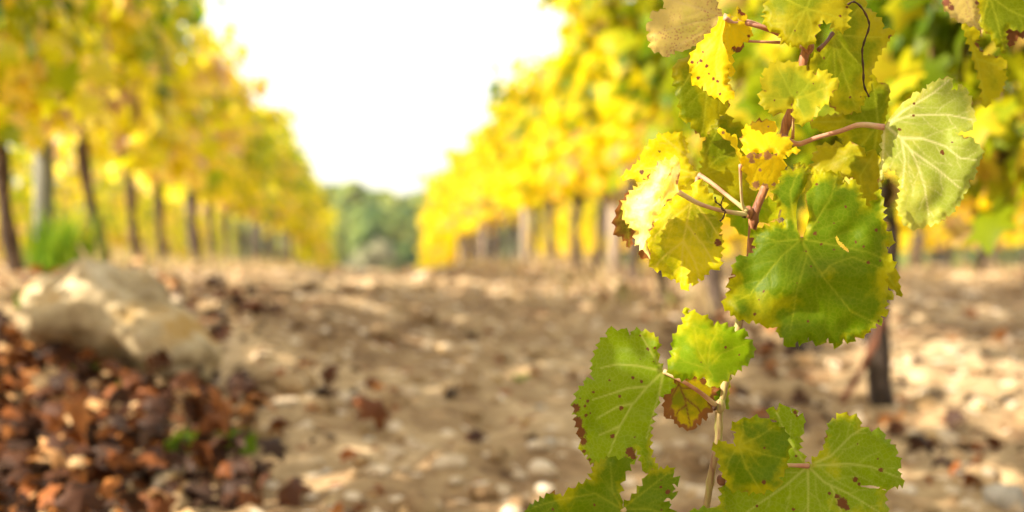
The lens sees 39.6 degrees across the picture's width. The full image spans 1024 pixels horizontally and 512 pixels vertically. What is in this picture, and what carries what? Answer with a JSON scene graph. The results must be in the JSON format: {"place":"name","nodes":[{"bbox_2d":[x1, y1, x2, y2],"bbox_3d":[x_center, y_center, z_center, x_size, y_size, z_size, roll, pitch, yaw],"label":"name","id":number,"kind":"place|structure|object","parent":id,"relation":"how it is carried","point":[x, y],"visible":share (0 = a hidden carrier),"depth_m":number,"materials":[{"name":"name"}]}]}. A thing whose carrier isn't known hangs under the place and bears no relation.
{"place":"outdoors","nodes":[
{"label":"outdoors","id":0,"kind":"place"},
{"bbox_2d":[7,0,1008,196],"label":"sky","id":1,"kind":"structure","parent":0,"point":[379,90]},
{"bbox_2d":[0,261,1023,511],"bbox_3d":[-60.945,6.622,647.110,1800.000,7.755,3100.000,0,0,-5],"label":"ground","id":2,"kind":"structure","parent":0,"point":[434,419],"depth_m":3.94,"materials":[{"name":"soil"}]},
{"bbox_2d":[0,142,29,261],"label":"grapevine","id":3,"kind":"object","parent":2,"relation":"on","point":[15,167],"visible":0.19,"depth_m":14.05,"materials":[{"name":"yellow plant"}]},
{"bbox_2d":[0,147,64,253],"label":"grapevine","id":4,"kind":"object","parent":2,"relation":"on","point":[23,200],"visible":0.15,"depth_m":14.94,"materials":[{"name":"yellow plant"}]},
{"bbox_2d":[33,9,54,250],"bbox_3d":[-1.900,-0.619,5.772,0.083,1.600,0.083,0,0,-5],"label":"trellis post","id":5,"kind":"object","parent":2,"relation":"on","point":[43,191],"visible":0.21,"depth_m":5.74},
{"bbox_2d":[13,140,86,246],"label":"grapevine","id":6,"kind":"object","parent":2,"relation":"on","point":[66,192],"visible":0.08,"depth_m":16.30,"materials":[{"name":"yellow plant"}]},
{"bbox_2d":[0,0,104,154],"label":"grapevine","id":7,"kind":"object","parent":2,"relation":"on","point":[15,129],"visible":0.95,"depth_m":4.47,"materials":[{"name":"yellow plant"}]},
{"bbox_2d":[15,200,113,274],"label":"weed clump","id":8,"kind":"object","parent":2,"relation":"on","point":[55,247],"visible":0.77,"depth_m":5.54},
{"bbox_2d":[0,0,130,271],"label":"grapevine","id":9,"kind":"object","parent":2,"relation":"on","point":[97,70],"visible":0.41,"depth_m":5.27,"materials":[{"name":"yellow plant"}]},
{"bbox_2d":[26,139,105,247],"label":"grapevine","id":10,"kind":"object","parent":2,"relation":"on","point":[69,199],"visible":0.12,"depth_m":17.25,"materials":[{"name":"yellow plant"}]},
{"bbox_2d":[61,144,121,258],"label":"grapevine","id":11,"kind":"object","parent":2,"relation":"on","point":[97,170],"visible":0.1,"depth_m":18.38,"materials":[{"name":"yellow plant"}]},
{"bbox_2d":[75,163,131,256],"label":"grapevine","id":12,"kind":"object","parent":2,"relation":"on","point":[115,234],"visible":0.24,"depth_m":19.40,"materials":[{"name":"yellow plant"}]},
{"bbox_2d":[15,259,222,383],"bbox_3d":[-0.934,0.161,3.412,0.494,0.309,0.339,0,0,3],"label":"boulder","id":13,"kind":"object","parent":2,"relation":"on","point":[105,310],"visible":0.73,"depth_m":3.29,"materials":[{"name":"stone"}]},
{"bbox_2d":[95,139,148,260],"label":"grapevine","id":14,"kind":"object","parent":2,"relation":"on","point":[125,228],"visible":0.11,"depth_m":20.49,"materials":[{"name":"yellow plant"}]},
{"bbox_2d":[106,174,156,259],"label":"grapevine","id":15,"kind":"object","parent":2,"relation":"on","point":[149,238],"visible":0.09,"depth_m":21.72,"materials":[{"name":"yellow plant"}]},
{"bbox_2d":[56,0,209,262],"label":"grapevine","id":16,"kind":"object","parent":2,"relation":"on","point":[178,169],"visible":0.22,"depth_m":8.28,"materials":[{"name":"yellow plant"}]},
{"bbox_2d":[54,2,240,263],"bbox_3d":[-2.342,-0.760,9.086,0.886,1.852,1.640,0,0,7],"label":"grapevine","id":17,"kind":"object","parent":2,"relation":"on","point":[202,80],"visible":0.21,"depth_m":9.25,"materials":[{"name":"yellow plant"}]},
{"bbox_2d":[54,0,243,262],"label":"grapevine","id":18,"kind":"object","parent":2,"relation":"on","point":[122,20],"visible":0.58,"depth_m":6.98,"materials":[{"name":"yellow plant"}]},
{"bbox_2d":[128,180,181,262],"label":"grapevine","id":19,"kind":"object","parent":2,"relation":"on","point":[149,217],"visible":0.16,"depth_m":22.64,"materials":[{"name":"yellow plant"}]},
{"bbox_2d":[142,186,181,262],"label":"grapevine","id":20,"kind":"object","parent":2,"relation":"on","point":[168,207],"visible":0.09,"depth_m":24.00,"materials":[{"name":"yellow plant"}]},
{"bbox_2d":[147,189,186,262],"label":"grapevine","id":21,"kind":"object","parent":2,"relation":"on","point":[180,247],"visible":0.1,"depth_m":25.04,"materials":[{"name":"yellow plant"}]},
{"bbox_2d":[165,190,189,260],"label":"grapevine","id":22,"kind":"object","parent":2,"relation":"on","point":[185,246],"visible":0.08,"depth_m":25.97,"materials":[{"name":"yellow plant"}]},
{"bbox_2d":[163,426,199,453],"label":"weed clump","id":23,"kind":"object","parent":2,"relation":"on","point":[174,438],"visible":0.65,"depth_m":2.71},
{"bbox_2d":[124,23,252,260],"bbox_3d":[-2.392,-0.775,10.456,0.887,1.883,1.887,0,0,-5],"label":"grapevine","id":24,"kind":"object","parent":2,"relation":"on","point":[219,191],"visible":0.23,"depth_m":10.55,"materials":[{"name":"yellow plant"}]},
{"bbox_2d":[164,55,273,262],"bbox_3d":[-2.528,-0.776,11.824,0.936,1.901,1.378,0,0,-31],"label":"grapevine","id":25,"kind":"object","parent":2,"relation":"on","point":[259,90],"visible":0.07,"depth_m":11.54,"materials":[{"name":"yellow plant"}]},
{"bbox_2d":[214,425,257,454],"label":"weed clump","id":26,"kind":"object","parent":2,"relation":"on","point":[249,442],"visible":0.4,"depth_m":2.89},
{"bbox_2d":[178,89,299,262],"bbox_3d":[-2.661,-0.764,12.971,1.081,1.893,1.274,0,0,21],"label":"grapevine","id":27,"kind":"object","parent":2,"relation":"on","point":[254,140],"visible":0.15,"depth_m":12.86,"materials":[{"name":"yellow plant"}]},
{"bbox_2d":[198,104,289,263],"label":"grapevine","id":28,"kind":"object","parent":2,"relation":"on","point":[268,161],"visible":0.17,"depth_m":13.95,"materials":[{"name":"yellow plant"}]},
{"bbox_2d":[229,215,268,262],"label":"broadleaf tree","id":29,"kind":"object","parent":2,"relation":"on","point":[246,230],"visible":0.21,"depth_m":224.21,"materials":[{"name":"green plant"}]},
{"bbox_2d":[255,220,261,258],"bbox_3d":[-2.872,-0.514,16.105,0.074,1.550,0.074,0,0,-5],"label":"trellis post","id":30,"kind":"object","parent":2,"relation":"on","point":[258,242],"visible":0.12,"depth_m":16.07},
{"bbox_2d":[230,114,293,262],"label":"grapevine","id":31,"kind":"object","parent":2,"relation":"on","point":[272,188],"visible":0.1,"depth_m":15.42,"materials":[{"name":"yellow plant"}]},
{"bbox_2d":[233,121,301,261],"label":"grapevine","id":32,"kind":"object","parent":2,"relation":"on","point":[280,156],"visible":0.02,"depth_m":16.61,"materials":[{"name":"yellow plant"}]},
{"bbox_2d":[247,152,312,262],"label":"grapevine","id":33,"kind":"object","parent":2,"relation":"on","point":[299,223],"visible":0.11,"depth_m":19.99,"materials":[{"name":"yellow plant"}]},
{"bbox_2d":[249,141,311,263],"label":"grapevine","id":34,"kind":"object","parent":2,"relation":"on","point":[294,173],"visible":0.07,"depth_m":18.43,"materials":[{"name":"yellow plant"}]},
{"bbox_2d":[263,126,299,261],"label":"grapevine","id":35,"kind":"object","parent":2,"relation":"on","point":[292,211],"visible":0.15,"depth_m":17.68,"materials":[{"name":"yellow plant"}]},
{"bbox_2d":[270,397,305,406],"bbox_3d":[-0.507,0.335,3.225,0.082,0.028,0.078,0,0,-4],"label":"stone","id":36,"kind":"object","parent":2,"relation":"on","point":[287,401],"visible":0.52,"depth_m":3.20,"materials":[{"name":"stone"}]},
{"bbox_2d":[263,158,315,265],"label":"grapevine","id":37,"kind":"object","parent":2,"relation":"on","point":[306,211],"visible":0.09,"depth_m":21.88,"materials":[{"name":"yellow plant"}]},
{"bbox_2d":[277,153,316,263],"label":"grapevine","id":38,"kind":"object","parent":2,"relation":"on","point":[288,239],"visible":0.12,"depth_m":21.08,"materials":[{"name":"yellow plant"}]},
{"bbox_2d":[280,176,316,265],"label":"grapevine","id":39,"kind":"object","parent":2,"relation":"on","point":[297,237],"visible":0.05,"depth_m":23.26,"materials":[{"name":"yellow plant"}]},
{"bbox_2d":[277,182,323,264],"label":"grapevine","id":40,"kind":"object","parent":2,"relation":"on","point":[306,255],"visible":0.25,"depth_m":24.48,"materials":[{"name":"yellow plant"}]},
{"bbox_2d":[291,178,333,266],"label":"grapevine","id":41,"kind":"object","parent":2,"relation":"on","point":[322,209],"visible":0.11,"depth_m":25.23,"materials":[{"name":"yellow plant"}]},
{"bbox_2d":[330,220,350,266],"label":"broadleaf tree","id":42,"kind":"object","parent":2,"relation":"on","point":[341,238],"visible":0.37,"depth_m":172.05,"materials":[{"name":"green plant"}]},
{"bbox_2d":[329,180,367,221],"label":"broadleaf tree","id":43,"kind":"object","parent":2,"relation":"on","point":[347,195],"visible":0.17,"depth_m":212.68,"materials":[{"name":"green plant"}]},
{"bbox_2d":[344,204,387,258],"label":"broadleaf tree","id":44,"kind":"object","parent":2,"relation":"on","point":[352,212],"visible":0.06,"depth_m":176.66,"materials":[{"name":"green plant"}]},
{"bbox_2d":[350,238,397,268],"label":"shrub","id":45,"kind":"object","parent":2,"relation":"on","point":[376,255],"visible":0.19,"depth_m":148.51,"materials":[{"name":"green plant"}]},
{"bbox_2d":[362,189,394,206],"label":"broadleaf tree","id":46,"kind":"object","parent":2,"relation":"on","point":[373,198],"visible":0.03,"depth_m":229.99,"materials":[{"name":"green plant"}]},
{"bbox_2d":[347,206,420,268],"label":"broadleaf tree","id":47,"kind":"object","parent":2,"relation":"on","point":[370,225],"visible":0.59,"depth_m":166.91,"materials":[{"name":"green plant"}]},
{"bbox_2d":[379,195,402,211],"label":"broadleaf tree","id":48,"kind":"object","parent":2,"relation":"on","point":[390,202],"visible":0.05,"depth_m":201.94,"materials":[{"name":"green plant"}]},
{"bbox_2d":[383,446,406,458],"bbox_3d":[-0.234,0.392,2.829,0.042,0.027,0.049,0,0,-43],"label":"stone","id":49,"kind":"object","parent":2,"relation":"on","point":[396,452],"visible":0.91,"depth_m":2.81,"materials":[{"name":"stone"}]},
{"bbox_2d":[388,205,421,265],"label":"broadleaf tree","id":50,"kind":"object","parent":2,"relation":"on","point":[410,212],"visible":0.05,"depth_m":183.29,"materials":[{"name":"green plant"}]},
{"bbox_2d":[401,222,423,268],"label":"broadleaf tree","id":51,"kind":"object","parent":2,"relation":"on","point":[414,231],"visible":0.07,"depth_m":174.27,"materials":[{"name":"green plant"}]},
{"bbox_2d":[398,190,434,215],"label":"broadleaf tree","id":52,"kind":"object","parent":2,"relation":"on","point":[407,199],"visible":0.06,"depth_m":226.25,"materials":[{"name":"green plant"}]},
{"bbox_2d":[412,195,434,268],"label":"grapevine","id":53,"kind":"object","parent":2,"relation":"on","point":[421,204],"visible":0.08,"depth_m":29.65,"materials":[{"name":"yellow plant"}]},
{"bbox_2d":[425,198,447,266],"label":"grapevine","id":54,"kind":"object","parent":2,"relation":"on","point":[430,244],"visible":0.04,"depth_m":27.95,"materials":[{"name":"yellow plant"}]},
{"bbox_2d":[415,173,472,261],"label":"grapevine","id":55,"kind":"object","parent":2,"relation":"on","point":[433,180],"visible":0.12,"depth_m":23.35,"materials":[{"name":"yellow plant"}]},
{"bbox_2d":[415,169,476,266],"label":"grapevine","id":56,"kind":"object","parent":2,"relation":"on","point":[434,252],"visible":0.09,"depth_m":25.12,"materials":[{"name":"yellow plant"}]},
{"bbox_2d":[420,175,476,264],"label":"grapevine","id":57,"kind":"object","parent":2,"relation":"on","point":[451,250],"visible":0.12,"depth_m":24.14,"materials":[{"name":"yellow plant"}]},
{"bbox_2d":[430,454,466,469],"bbox_3d":[-0.122,0.397,2.718,0.071,0.035,0.060,0,0,-4],"label":"stone","id":58,"kind":"object","parent":2,"relation":"on","point":[450,461],"visible":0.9,"depth_m":2.70,"materials":[{"name":"stone"}]},
{"bbox_2d":[439,148,492,259],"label":"grapevine","id":59,"kind":"object","parent":2,"relation":"on","point":[453,163],"visible":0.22,"depth_m":20.74,"materials":[{"name":"yellow plant"}]},
{"bbox_2d":[441,149,492,264],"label":"grapevine","id":60,"kind":"object","parent":2,"relation":"on","point":[458,235],"visible":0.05,"depth_m":22.09,"materials":[{"name":"yellow plant"}]},
{"bbox_2d":[448,138,505,262],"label":"grapevine","id":61,"kind":"object","parent":2,"relation":"on","point":[459,188],"visible":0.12,"depth_m":19.87,"materials":[{"name":"yellow plant"}]},
{"bbox_2d":[456,149,506,261],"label":"grapevine","id":62,"kind":"object","parent":2,"relation":"on","point":[472,227],"visible":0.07,"depth_m":18.87,"materials":[{"name":"yellow plant"}]},
{"bbox_2d":[457,139,517,261],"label":"grapevine","id":63,"kind":"object","parent":2,"relation":"on","point":[469,181],"visible":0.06,"depth_m":17.63,"materials":[{"name":"yellow plant"}]},
{"bbox_2d":[462,122,517,262],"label":"grapevine","id":64,"kind":"object","parent":2,"relation":"on","point":[497,236],"visible":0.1,"depth_m":16.21,"materials":[{"name":"yellow plant"}]},
{"bbox_2d":[464,101,532,264],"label":"grapevine","id":65,"kind":"object","parent":2,"relation":"on","point":[482,150],"visible":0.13,"depth_m":14.76,"materials":[{"name":"yellow plant"}]},
{"bbox_2d":[500,222,518,261],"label":"broadleaf tree","id":66,"kind":"object","parent":2,"relation":"on","point":[505,238],"visible":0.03,"depth_m":242.33,"materials":[{"name":"green plant"}]},
{"bbox_2d":[0,256,1023,511],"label":"leaf litter","id":67,"kind":"object","parent":2,"relation":"on","point":[52,384],"visible":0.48,"depth_m":2.90,"materials":[{"name":"brown plant"}]},
{"bbox_2d":[476,91,564,261],"bbox_3d":[0.061,-0.706,13.518,0.879,1.843,1.280,0,0,-5],"label":"grapevine","id":68,"kind":"object","parent":2,"relation":"on","point":[510,209],"visible":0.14,"depth_m":13.42,"materials":[{"name":"yellow plant"}]},
{"bbox_2d":[522,207,529,262],"bbox_3d":[0.126,-0.514,13.072,0.075,1.550,0.075,0,0,-5],"label":"trellis post","id":69,"kind":"object","parent":2,"relation":"on","point":[525,234],"visible":0.2,"depth_m":13.04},
{"bbox_2d":[28,259,1023,511],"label":"soil clods","id":70,"kind":"object","parent":2,"relation":"on","point":[300,379],"visible":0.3,"depth_m":3.61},
{"bbox_2d":[472,45,593,260],"bbox_3d":[0.346,-0.733,11.042,0.969,1.890,1.508,0,0,17],"label":"grapevine","id":71,"kind":"object","parent":2,"relation":"on","point":[534,112],"visible":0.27,"depth_m":10.78,"materials":[{"name":"yellow plant"}]},
{"bbox_2d":[487,67,593,262],"bbox_3d":[0.223,-0.730,12.245,0.871,1.888,1.457,0,0,-15],"label":"grapevine","id":72,"kind":"object","parent":2,"relation":"on","point":[515,161],"visible":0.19,"depth_m":12.22,"materials":[{"name":"yellow plant"}]},
{"bbox_2d":[553,207,567,259],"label":"grapevine","id":73,"kind":"object","parent":2,"relation":"on","point":[558,226],"visible":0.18,"depth_m":30.29,"materials":[{"name":"yellow plant"}]},
{"bbox_2d":[536,13,607,271],"bbox_3d":[0.588,-0.713,9.679,0.926,1.875,1.498,0,0,-5],"label":"grapevine","id":74,"kind":"object","parent":2,"relation":"on","point":[566,190],"visible":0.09,"depth_m":9.52,"materials":[{"name":"yellow plant"}]},
{"bbox_2d":[558,199,586,257],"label":"grapevine","id":75,"kind":"object","parent":2,"relation":"on","point":[567,236],"visible":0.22,"depth_m":29.56,"materials":[{"name":"yellow plant"}]},
{"bbox_2d":[560,201,588,257],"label":"grapevine","id":76,"kind":"object","parent":2,"relation":"on","point":[565,221],"visible":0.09,"depth_m":28.65,"materials":[{"name":"yellow plant"}]},
{"bbox_2d":[544,0,607,276],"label":"grapevine","id":77,"kind":"object","parent":2,"relation":"on","point":[560,138],"visible":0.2,"depth_m":8.60,"materials":[{"name":"yellow plant"}]},
{"bbox_2d":[573,193,605,262],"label":"grapevine","id":78,"kind":"object","parent":2,"relation":"on","point":[583,225],"visible":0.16,"depth_m":27.12,"materials":[{"name":"yellow plant"}]},
{"bbox_2d":[579,192,605,254],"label":"grapevine","id":79,"kind":"object","parent":2,"relation":"on","point":[587,235],"visible":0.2,"depth_m":26.09,"materials":[{"name":"yellow plant"}]},
{"bbox_2d":[583,194,607,260],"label":"grapevine","id":80,"kind":"object","parent":2,"relation":"on","point":[592,209],"visible":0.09,"depth_m":25.36,"materials":[{"name":"yellow plant"}]},
{"bbox_2d":[525,0,695,280],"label":"grapevine","id":81,"kind":"object","parent":2,"relation":"on","point":[588,30],"visible":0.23,"depth_m":7.55,"materials":[{"name":"yellow plant"}]},
{"bbox_2d":[608,53,621,279],"bbox_3d":[0.591,-0.492,8.145,0.083,1.550,0.083,0,0,-5],"label":"trellis post","id":82,"kind":"object","parent":2,"relation":"on","point":[615,253],"visible":0.15,"depth_m":8.11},
{"bbox_2d":[569,0,697,296],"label":"grapevine","id":83,"kind":"object","parent":2,"relation":"on","point":[614,109],"visible":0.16,"depth_m":6.29,"materials":[{"name":"yellow plant"}]},
{"bbox_2d":[582,0,745,318],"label":"grapevine","id":84,"kind":"object","parent":2,"relation":"on","point":[631,14],"visible":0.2,"depth_m":5.90,"materials":[{"name":"yellow plant"}]},
{"bbox_2d":[719,197,772,262],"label":"grapevine","id":85,"kind":"object","parent":2,"relation":"on","point":[728,235],"visible":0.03,"depth_m":16.16,"materials":[{"name":"yellow plant"}]},
{"bbox_2d":[524,0,984,511],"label":"vine shoot","id":86,"kind":"object","parent":2,"relation":"on","point":[817,284],"visible":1,"depth_m":1.09,"materials":[{"name":"plant"}]},
{"bbox_2d":[673,0,891,354],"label":"grapevine","id":87,"kind":"object","parent":2,"relation":"on","point":[746,68],"visible":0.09,"depth_m":4.58,"materials":[{"name":"yellow plant"}]},
{"bbox_2d":[839,318,887,404],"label":"dry branch","id":88,"kind":"object","parent":2,"relation":"on","point":[855,379],"visible":0.96,"depth_m":3.70,"materials":[{"name":"brown wood"}]},
{"bbox_2d":[713,0,1023,406],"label":"grapevine","id":89,"kind":"object","parent":2,"relation":"on","point":[878,366],"visible":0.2,"depth_m":3.47,"materials":[{"name":"yellow plant"}]},
{"bbox_2d":[900,227,936,262],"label":"grapevine","id":90,"kind":"object","parent":2,"relation":"on","point":[905,237],"visible":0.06,"depth_m":17.96,"materials":[{"name":"yellow plant"}]},
{"bbox_2d":[837,0,1023,255],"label":"grapevine","id":91,"kind":"object","parent":2,"relation":"on","point":[991,126],"visible":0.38,"depth_m":3.19,"materials":[{"name":"yellow plant"}]},
{"bbox_2d":[915,230,961,263],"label":"grapevine","id":92,"kind":"object","parent":2,"relation":"on","point":[932,246],"visible":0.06,"depth_m":24.18,"materials":[{"name":"yellow plant"}]},
{"bbox_2d":[896,191,984,267],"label":"grapevine","id":93,"kind":"object","parent":2,"relation":"on","point":[920,239],"depth_m":10.70,"materials":[{"name":"plant"}]},
{"bbox_2d":[920,301,961,314],"bbox_3d":[1.863,0.232,6.180,0.176,0.072,0.124,0,0,15],"label":"stone","id":94,"kind":"object","parent":2,"relation":"on","point":[936,307],"visible":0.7,"depth_m":6.13,"materials":[{"name":"stone"}]},
{"bbox_2d":[924,427,960,446],"bbox_3d":[1.016,0.431,3.366,0.086,0.050,0.089,0,0,-13],"label":"stone","id":95,"kind":"object","parent":2,"relation":"on","point":[947,438],"visible":0.69,"depth_m":3.34,"materials":[{"name":"stone"}]},
{"bbox_2d":[913,210,972,266],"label":"grapevine","id":96,"kind":"object","parent":2,"relation":"on","point":[942,235],"visible":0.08,"depth_m":16.81,"materials":[{"name":"yellow plant"}]},
{"bbox_2d":[932,243,976,266],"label":"broadleaf tree","id":97,"kind":"object","parent":2,"relation":"on","point":[942,254],"visible":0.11,"depth_m":210.64,"materials":[{"name":"green plant"}]},
{"bbox_2d":[935,215,974,265],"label":"grapevine","id":98,"kind":"object","parent":2,"relation":"on","point":[964,251],"visible":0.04,"depth_m":23.07,"materials":[{"name":"plant"}]},
{"bbox_2d":[930,82,1023,271],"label":"grapevine","id":99,"kind":"object","parent":2,"relation":"on","point":[974,205],"visible":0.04,"depth_m":9.57,"materials":[{"name":"plant"}]},
{"bbox_2d":[941,0,1023,107],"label":"vine shoot","id":100,"kind":"object","parent":2,"relation":"on","point":[996,19],"visible":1,"depth_m":1.21,"materials":[{"name":"plant"}]},
{"bbox_2d":[982,484,1023,510],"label":"stone","id":101,"kind":"object","parent":2,"relation":"on","point":[1004,496],"visible":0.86,"depth_m":2.68,"materials":[{"name":"grey stone"}]},
{"bbox_2d":[983,83,1023,237],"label":"grapevine","id":102,"kind":"object","parent":2,"relation":"on","point":[1012,233],"visible":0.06,"depth_m":8.64,"materials":[{"name":"yellow plant"}]},
{"bbox_2d":[984,242,1023,266],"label":"broadleaf tree","id":103,"kind":"object","parent":2,"relation":"on","point":[1005,254],"visible":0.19,"depth_m":213.28,"materials":[{"name":"green plant"}]},
{"bbox_2d":[984,37,1023,207],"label":"grapevine","id":104,"kind":"object","parent":2,"relation":"on","point":[1020,185],"visible":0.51,"depth_m":2.96,"materials":[{"name":"yellow plant"}]},
{"bbox_2d":[996,215,1023,265],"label":"grapevine","id":105,"kind":"object","parent":2,"relation":"on","point":[1015,241],"visible":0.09,"depth_m":20.87,"materials":[{"name":"yellow plant"}]},
{"bbox_2d":[0,242,1023,315],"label":"dry grass","id":106,"kind":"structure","parent":0,"point":[117,254],"depth_m":7.98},
{"bbox_2d":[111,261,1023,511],"bbox_3d":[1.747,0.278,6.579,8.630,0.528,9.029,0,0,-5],"label":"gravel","id":107,"kind":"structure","parent":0,"point":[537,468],"depth_m":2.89,"materials":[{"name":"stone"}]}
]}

